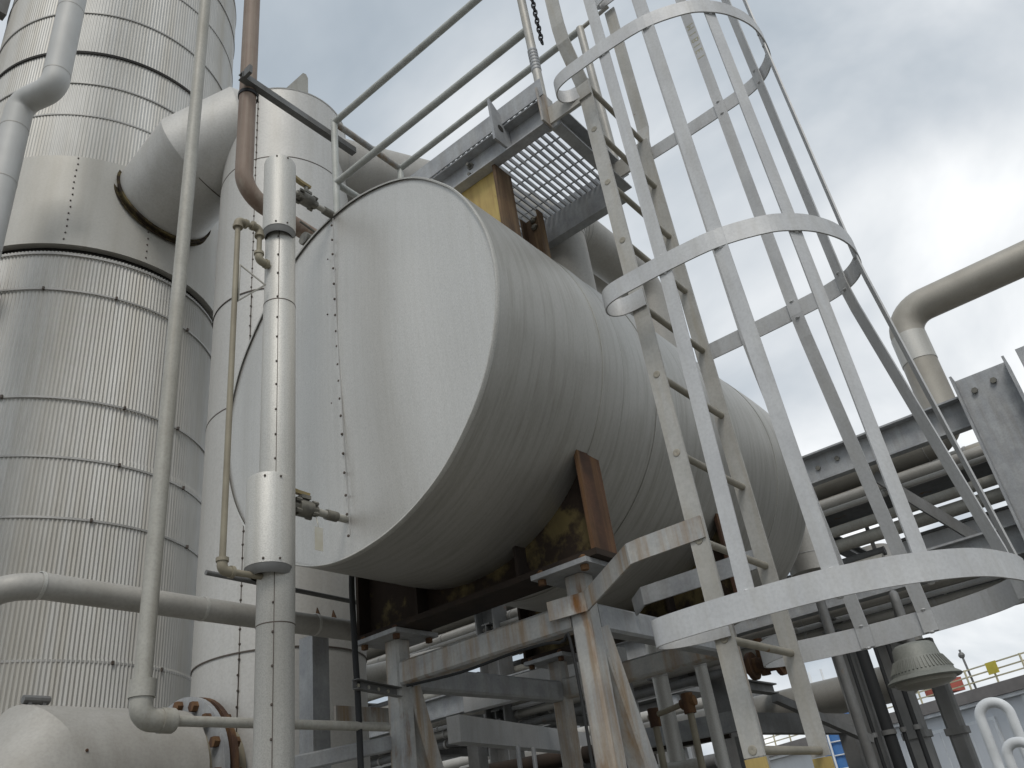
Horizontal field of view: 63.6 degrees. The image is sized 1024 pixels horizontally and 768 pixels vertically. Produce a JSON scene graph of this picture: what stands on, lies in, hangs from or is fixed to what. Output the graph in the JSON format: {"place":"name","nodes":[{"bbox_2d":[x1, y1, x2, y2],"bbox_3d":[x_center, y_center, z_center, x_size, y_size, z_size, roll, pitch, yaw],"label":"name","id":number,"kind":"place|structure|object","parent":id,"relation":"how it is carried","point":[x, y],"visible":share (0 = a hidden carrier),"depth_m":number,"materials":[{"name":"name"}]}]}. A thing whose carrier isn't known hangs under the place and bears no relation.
{"place":"outdoors","nodes":[
{"label":"outdoors","id":0,"kind":"place"},
{"bbox_2d":[0,0,10,20],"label":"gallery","id":1,"kind":"object","parent":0,"point":[4,6],"visible":1,"depth_m":7.77,"materials":[{"name":"metal"}]},
{"bbox_2d":[0,0,235,715],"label":"corrugated tower","id":2,"kind":"structure","parent":0,"point":[86,265],"depth_m":5.85,"materials":[{"name":"metal"}]},
{"bbox_2d":[114,87,238,245],"bbox_3d":[-2.434,-1.744,6.647,1.456,1.066,1.008,-28,-35,30],"label":"crossover duct","id":3,"kind":"object","parent":2,"relation":"attached to","point":[147,189],"visible":0.54,"depth_m":6.31,"materials":[{"name":"metal"}]},
{"bbox_2d":[0,0,1023,755],"label":"sky","id":4,"kind":"structure","parent":0,"point":[910,113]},
{"bbox_2d":[372,687,762,767],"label":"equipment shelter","id":5,"kind":"object","parent":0,"point":[645,705],"visible":0.14,"depth_m":13.28,"materials":[{"name":"metal"}]},
{"bbox_2d":[442,698,703,767],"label":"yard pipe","id":6,"kind":"object","parent":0,"point":[458,762],"depth_m":12.16,"materials":[{"name":"metal"}]},
{"bbox_2d":[657,742,708,758],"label":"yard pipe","id":7,"kind":"object","parent":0,"point":[686,753],"visible":0.04,"depth_m":10.68,"materials":[{"name":"metal"}]},
{"bbox_2d":[686,754,717,767],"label":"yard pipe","id":8,"kind":"object","parent":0,"point":[710,760],"visible":0.38,"depth_m":10.08,"materials":[{"name":"metal"}]},
{"bbox_2d":[694,663,730,767],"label":"clad drop pipe","id":9,"kind":"object","parent":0,"point":[713,719],"visible":0.82,"depth_m":5.33,"materials":[{"name":"metal"}]},
{"label":"ground","id":10,"kind":"structure","parent":0,"visible":0},
{"bbox_2d":[0,0,86,258],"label":"offset white pipe","id":11,"kind":"object","parent":10,"relation":"on","point":[48,87],"visible":1,"depth_m":5.86,"materials":[{"name":"grey metal"}]},
{"bbox_2d":[244,154,295,767],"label":"level standpipe","id":12,"kind":"object","parent":10,"relation":"on","point":[269,549],"visible":1,"depth_m":2.75,"materials":[{"name":"metal"}]},
{"bbox_2d":[215,217,270,579],"bbox_3d":[-0.942,-0.015,2.970,0.040,1.480,0.196,-28,-35,30],"label":"drain line","id":13,"kind":"object","parent":12,"relation":"attached to","point":[222,558],"visible":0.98,"depth_m":2.89,"materials":[{"name":"beige metal"}]},
{"bbox_2d":[295,488,348,522],"bbox_3d":[-0.731,0.426,2.950,0.062,0.108,0.356,-28,-35,30],"label":"ball valve","id":14,"kind":"object","parent":12,"relation":"attached to","point":[306,508],"visible":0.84,"depth_m":2.93,"materials":[{"name":"metal"}]},
{"bbox_2d":[315,517,322,550],"bbox_3d":[-0.682,0.524,2.892,0.020,0.130,0.035,-28,-35,30],"label":"valve tag","id":15,"kind":"object","parent":14,"relation":"hanging from","point":[318,538],"visible":1,"depth_m":2.88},
{"bbox_2d":[190,73,370,767],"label":"smooth column","id":16,"kind":"structure","parent":10,"relation":"on","point":[223,666],"depth_m":4.93,"materials":[{"name":"metal"}]},
{"bbox_2d":[0,695,245,767],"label":"vessel","id":17,"kind":"object","parent":16,"relation":"attached to","point":[40,732],"visible":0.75,"depth_m":3.56,"materials":[{"name":"metal"}]},
{"bbox_2d":[299,608,336,767],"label":"channel stub post","id":18,"kind":"object","parent":10,"relation":"on","point":[314,693],"visible":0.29,"depth_m":3.91,"materials":[{"name":"metal"}]},
{"bbox_2d":[334,705,389,731],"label":"beam","id":19,"kind":"structure","parent":10,"relation":"on","point":[369,714],"depth_m":3.69,"materials":[{"name":"grey metal"}]},
{"bbox_2d":[338,138,741,767],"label":"overhead duct","id":20,"kind":"object","parent":10,"relation":"on","point":[374,172],"visible":0.06,"depth_m":6.67,"materials":[{"name":"metal"}]},
{"bbox_2d":[446,647,636,767],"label":"deck frame","id":21,"kind":"object","parent":10,"relation":"on","point":[477,735],"visible":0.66,"depth_m":5.52,"materials":[{"name":"metal"}]},
{"bbox_2d":[467,733,730,767],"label":"cross pipe","id":22,"kind":"object","parent":21,"relation":"attached to","point":[549,760],"visible":0.31,"depth_m":6.31,"materials":[{"name":"metal"}]},
{"bbox_2d":[658,758,698,767],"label":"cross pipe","id":23,"kind":"object","parent":21,"relation":"attached to","point":[690,763],"visible":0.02,"depth_m":5.31,"materials":[{"name":"metal"}]},
{"bbox_2d":[645,644,685,762],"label":"clad drop pipe","id":24,"kind":"object","parent":23,"relation":"attached to","point":[670,727],"visible":0.81,"depth_m":5.50,"materials":[{"name":"metal"}]},
{"bbox_2d":[358,554,770,767],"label":"support frame","id":25,"kind":"object","parent":10,"relation":"on","point":[618,733],"visible":0.66,"depth_m":3.40,"materials":[{"name":"grey metal"}]},
{"bbox_2d":[128,0,390,733],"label":"tall riser pipe","id":26,"kind":"object","parent":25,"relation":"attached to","point":[145,715],"visible":0.97,"depth_m":3.02,"materials":[{"name":"grey metal"}]},
{"bbox_2d":[295,736,391,767],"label":"stub rail","id":27,"kind":"object","parent":25,"relation":"attached to","point":[337,755],"visible":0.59,"depth_m":3.27,"materials":[{"name":"metal"}]},
{"bbox_2d":[352,678,402,697],"bbox_3d":[-0.546,1.243,3.373,0.030,0.038,0.325,-19,-32,18],"label":"bracket","id":28,"kind":"object","parent":25,"relation":"attached to","point":[374,687],"visible":1,"depth_m":3.36,"materials":[{"name":"metal"}]},
{"bbox_2d":[406,632,594,767],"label":"beam cable","id":29,"kind":"object","parent":25,"relation":"attached to","point":[566,636],"visible":1,"depth_m":3.08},
{"bbox_2d":[229,177,805,663],"bbox_3d":[0.300,0.439,4.482,1.662,1.769,3.196,-28,-35,30],"label":"insulated tank","id":30,"kind":"object","parent":25,"relation":"on","point":[479,429],"visible":0.83,"depth_m":3.27,"materials":[{"name":"metal"}]},
{"bbox_2d":[0,571,356,640],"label":"sloping clad pipe","id":31,"kind":"object","parent":30,"relation":"attached to","point":[43,585],"visible":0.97,"depth_m":3.00,"materials":[{"name":"metal"}]},
{"bbox_2d":[235,0,316,237],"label":"brown process pipe","id":32,"kind":"object","parent":30,"relation":"attached to","point":[251,192],"visible":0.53,"depth_m":4.55,"materials":[{"name":"metal"}]},
{"bbox_2d":[204,570,355,603],"bbox_3d":[-1.021,0.937,3.775,0.022,0.041,0.850,-28,-35,30],"label":"thin conduit","id":33,"kind":"object","parent":30,"relation":"attached to","point":[297,590],"visible":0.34,"depth_m":3.81,"materials":[{"name":"metal"}]},
{"bbox_2d":[299,220,315,245],"bbox_3d":[-1.000,-0.575,4.014,0.091,0.445,0.141,-28,-35,30],"label":"vent fitting","id":34,"kind":"object","parent":30,"relation":"attached to","point":[304,237],"visible":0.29,"depth_m":4.09,"materials":[{"name":"metal"}]},
{"bbox_2d":[296,176,334,218],"bbox_3d":[-0.943,-0.871,3.764,0.062,0.138,0.311,-28,-35,30],"label":"ball valve","id":35,"kind":"object","parent":30,"relation":"attached to","point":[306,199],"visible":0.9,"depth_m":3.75,"materials":[{"name":"metal"}]},
{"bbox_2d":[349,576,363,767],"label":"black cable","id":36,"kind":"object","parent":30,"relation":"hanging from","point":[358,706],"visible":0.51,"depth_m":3.31,"materials":[{"name":"black rubber"}]},
{"bbox_2d":[366,647,439,682],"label":"cross pipe","id":37,"kind":"object","parent":30,"relation":"attached to","point":[376,672],"visible":0.03,"depth_m":6.08,"materials":[{"name":"metal"}]},
{"bbox_2d":[331,0,631,257],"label":"access platform","id":38,"kind":"structure","parent":30,"relation":"on","point":[479,175],"depth_m":4.11,"materials":[{"name":"metal"}]},
{"bbox_2d":[238,64,355,155],"bbox_3d":[-1.239,-1.613,4.910,0.096,0.060,0.830,-28,-35,30],"label":"strut channel","id":39,"kind":"object","parent":38,"relation":"attached to","point":[264,91],"visible":1,"depth_m":4.85,"materials":[{"name":"metal"}]},
{"bbox_2d":[530,0,543,44],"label":"hanging chain","id":40,"kind":"object","parent":38,"relation":"hanging from","point":[533,6],"visible":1,"depth_m":4.06,"materials":[{"name":"metal"}]},
{"bbox_2d":[550,221,676,346],"bbox_3d":[0.587,-0.509,4.808,0.265,0.910,1.190,-28,-35,30],"label":"tank outlet elbow","id":41,"kind":"object","parent":30,"relation":"attached to","point":[586,254],"visible":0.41,"depth_m":4.78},
{"bbox_2d":[744,638,786,680],"bbox_3d":[1.581,1.716,5.168,0.254,0.244,0.170,-28,-35,30],"label":"rusty hand valve","id":42,"kind":"object","parent":30,"relation":"attached to","point":[755,668],"visible":0.6,"depth_m":5.14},
{"bbox_2d":[790,526,878,767],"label":"tank end outlet","id":43,"kind":"object","parent":30,"relation":"attached to","point":[806,561],"visible":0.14,"depth_m":4.93,"materials":[{"name":"metal"}]},
{"bbox_2d":[647,692,705,767],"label":"threaded drop pipes","id":44,"kind":"object","parent":10,"relation":"on","point":[688,702],"visible":1,"depth_m":5.17,"materials":[{"name":"grey metal"}]},
{"bbox_2d":[368,346,1023,767],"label":"pipe rack","id":45,"kind":"object","parent":10,"relation":"on","point":[986,406],"visible":0.36,"depth_m":6.00,"materials":[{"name":"metal"}]},
{"bbox_2d":[370,669,723,767],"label":"rack pipe","id":46,"kind":"object","parent":45,"relation":"attached to","point":[645,692],"visible":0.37,"depth_m":7.27,"materials":[{"name":"metal"}]},
{"bbox_2d":[368,546,886,707],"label":"rack pipe","id":47,"kind":"object","parent":45,"relation":"attached to","point":[866,554],"visible":0.07,"depth_m":6.43,"materials":[{"name":"metal"}]},
{"bbox_2d":[380,553,884,707],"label":"rack pipe","id":48,"kind":"object","parent":45,"relation":"attached to","point":[520,667],"visible":0.01,"depth_m":7.95,"materials":[{"name":"metal"}]},
{"bbox_2d":[442,527,875,730],"bbox_3d":[1.653,2.494,7.994,9.500,0.740,1.215,-28,-35,30],"label":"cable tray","id":49,"kind":"object","parent":45,"relation":"hanging from","point":[873,545],"depth_m":6.59,"materials":[{"name":"metal"}]},
{"bbox_2d":[367,442,979,660],"bbox_3d":[1.808,1.567,7.785,11.300,0.202,0.202,-28,-35,30],"label":"rack pipe","id":50,"kind":"object","parent":45,"relation":"attached to","point":[964,448],"visible":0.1,"depth_m":6.73,"materials":[{"name":"metal"}]},
{"bbox_2d":[366,446,983,665],"bbox_3d":[1.377,1.577,7.318,10.500,0.116,0.116,-28,-35,30],"label":"rack pipe","id":51,"kind":"object","parent":45,"relation":"attached to","point":[912,474],"visible":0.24,"depth_m":6.46,"materials":[{"name":"metal"}]},
{"bbox_2d":[368,488,1004,701],"bbox_3d":[1.449,1.863,7.197,10.500,0.112,0.112,-28,-35,30],"label":"rack pipe","id":52,"kind":"object","parent":45,"relation":"attached to","point":[952,509],"visible":0.04,"depth_m":6.18,"materials":[{"name":"metal"}]},
{"bbox_2d":[370,578,1003,759],"bbox_3d":[1.653,2.487,7.301,10.800,0.182,0.182,-28,-35,30],"label":"rack pipe","id":53,"kind":"object","parent":45,"relation":"attached to","point":[579,703],"visible":0.04,"depth_m":7.48,"materials":[{"name":"metal"}]},
{"bbox_2d":[370,578,1005,757],"bbox_3d":[1.441,2.346,6.791,10.500,0.080,0.080,-28,-35,30],"label":"rack pipe","id":54,"kind":"object","parent":45,"relation":"attached to","point":[847,625],"visible":0.41,"depth_m":6.20,"materials":[{"name":"metal"}]},
{"bbox_2d":[459,543,922,767],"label":"duct","id":55,"kind":"object","parent":45,"relation":"attached to","point":[828,695],"visible":0.01,"depth_m":8.26,"materials":[{"name":"grey metal"}]},
{"bbox_2d":[385,474,997,683],"bbox_3d":[1.405,1.761,7.211,10.500,0.092,0.092,-28,-35,30],"label":"rack pipe","id":56,"kind":"object","parent":45,"relation":"attached to","point":[988,481],"visible":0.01,"depth_m":6.13,"materials":[{"name":"metal"}]},
{"bbox_2d":[366,240,1023,659],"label":"rack top elbow pipe","id":57,"kind":"object","parent":45,"relation":"on","point":[916,312],"visible":0.32,"depth_m":6.66,"materials":[{"name":"paint"}]},
{"bbox_2d":[411,455,986,653],"bbox_3d":[0.912,1.814,7.415,9.500,0.056,0.056,-28,-35,30],"label":"rack pipe","id":58,"kind":"object","parent":45,"relation":"attached to","point":[917,481],"visible":0.27,"depth_m":6.27,"materials":[{"name":"metal"}]},
{"bbox_2d":[384,557,1023,736],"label":"rack pipe","id":59,"kind":"object","parent":45,"relation":"on","point":[863,605],"visible":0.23,"depth_m":6.12,"materials":[{"name":"metal"}]},
{"bbox_2d":[433,577,999,731],"bbox_3d":[1.026,2.489,7.040,9.500,0.052,0.052,-28,-35,30],"label":"rack pipe","id":60,"kind":"object","parent":45,"relation":"attached to","point":[933,593],"visible":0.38,"depth_m":5.96,"materials":[{"name":"metal"}]},
{"bbox_2d":[846,653,886,767],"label":"black conduit","id":61,"kind":"object","parent":45,"relation":"attached to","point":[873,732],"visible":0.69,"depth_m":5.70,"materials":[{"name":"metal"}]},
{"bbox_2d":[825,461,992,527],"bbox_3d":[1.665,1.707,7.653,10.500,0.075,0.580,-28,-35,30],"label":"cable tray","id":62,"kind":"object","parent":45,"relation":"on","point":[945,482],"depth_m":6.53,"materials":[{"name":"metal"}]},
{"bbox_2d":[887,590,962,690],"bbox_3d":[2.296,1.512,4.630,0.326,0.556,2.275,-21,-32,21],"label":"area lamp","id":63,"kind":"object","parent":45,"relation":"hanging from","point":[921,665],"visible":0.98,"depth_m":3.69,"materials":[{"name":"metal"}]},
{"bbox_2d":[901,505,1014,552],"bbox_3d":[4.335,0.604,5.354,3.620,0.295,0.080,-28,-35,30],"label":"rack side panel","id":64,"kind":"object","parent":45,"relation":"attached to","point":[939,535],"depth_m":6.08,"materials":[{"name":"metal"}]},
{"bbox_2d":[645,693,873,767],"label":"steel stand","id":65,"kind":"object","parent":10,"relation":"on","point":[842,726],"visible":0.47,"depth_m":5.52,"materials":[{"name":"grey metal"}]},
{"bbox_2d":[545,0,1023,767],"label":"caged ladder","id":66,"kind":"object","parent":10,"relation":"on","point":[715,614],"visible":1,"depth_m":2.86,"materials":[{"name":"grey metal"}]},
{"bbox_2d":[807,669,848,767],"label":"blue tank","id":67,"kind":"object","parent":10,"relation":"on","point":[837,751],"visible":0.15,"depth_m":21.94,"materials":[{"name":"metal"}]},
{"bbox_2d":[856,649,907,767],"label":"black conduit","id":68,"kind":"object","parent":10,"relation":"on","point":[888,732],"visible":0.87,"depth_m":5.62,"materials":[{"name":"metal"}]},
{"bbox_2d":[873,647,917,767],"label":"black conduit","id":69,"kind":"object","parent":10,"relation":"on","point":[903,729],"visible":0.87,"depth_m":5.58,"materials":[{"name":"metal"}]},
{"bbox_2d":[768,675,1023,767],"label":"white building","id":70,"kind":"structure","parent":10,"relation":"on","point":[1010,691],"depth_m":22.45,"materials":[{"name":"paint"}]},
{"bbox_2d":[764,652,1023,745],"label":"roof guard rail","id":71,"kind":"object","parent":70,"relation":"on","point":[920,698],"visible":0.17,"depth_m":22.56,"materials":[{"name":"metal"}]},
{"bbox_2d":[984,660,999,674],"bbox_3d":[12.751,7.536,21.931,0.020,0.300,0.350,3,-32,-19],"label":"roof sign","id":72,"kind":"object","parent":71,"relation":"attached to","point":[991,667],"visible":1,"depth_m":21.91,"materials":[{"name":"yellow metal"}]},
{"bbox_2d":[898,739,913,767],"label":"window","id":73,"kind":"structure","parent":70,"relation":"in","point":[902,743],"depth_m":24.57,"materials":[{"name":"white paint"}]},
{"bbox_2d":[924,677,965,696],"bbox_3d":[12.810,8.996,24.509,0.700,0.370,0.850,3,-32,-19],"label":"roof crate","id":74,"kind":"object","parent":70,"relation":"on","point":[953,685],"visible":0.36,"depth_m":24.23,"materials":[{"name":"red paint"}]},
{"bbox_2d":[931,728,959,767],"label":"window","id":75,"kind":"structure","parent":70,"relation":"in","point":[943,746],"depth_m":23.29,"materials":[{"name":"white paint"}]},
{"bbox_2d":[958,650,976,687],"bbox_3d":[12.563,7.887,22.787,0.166,1.082,0.166,9,-34,-28],"label":"roof beacon","id":76,"kind":"object","parent":70,"relation":"on","point":[961,654],"visible":0.92,"depth_m":22.84,"materials":[{"name":"metal"}]},
{"bbox_2d":[965,716,1006,767],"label":"window","id":77,"kind":"structure","parent":70,"relation":"in","point":[976,737],"depth_m":22.06,"materials":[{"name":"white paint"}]},
{"bbox_2d":[885,644,933,767],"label":"black conduit","id":78,"kind":"object","parent":10,"relation":"on","point":[916,726],"visible":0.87,"depth_m":5.48,"materials":[{"name":"metal"}]},
{"bbox_2d":[974,697,1023,767],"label":"pipe gooseneck","id":79,"kind":"object","parent":10,"relation":"on","point":[983,706],"visible":1,"depth_m":11.34,"materials":[{"name":"white paint"}]},
{"bbox_2d":[1002,737,1023,767],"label":"pipe gooseneck","id":80,"kind":"object","parent":10,"relation":"on","point":[1010,745],"visible":1,"depth_m":10.20,"materials":[{"name":"white paint"}]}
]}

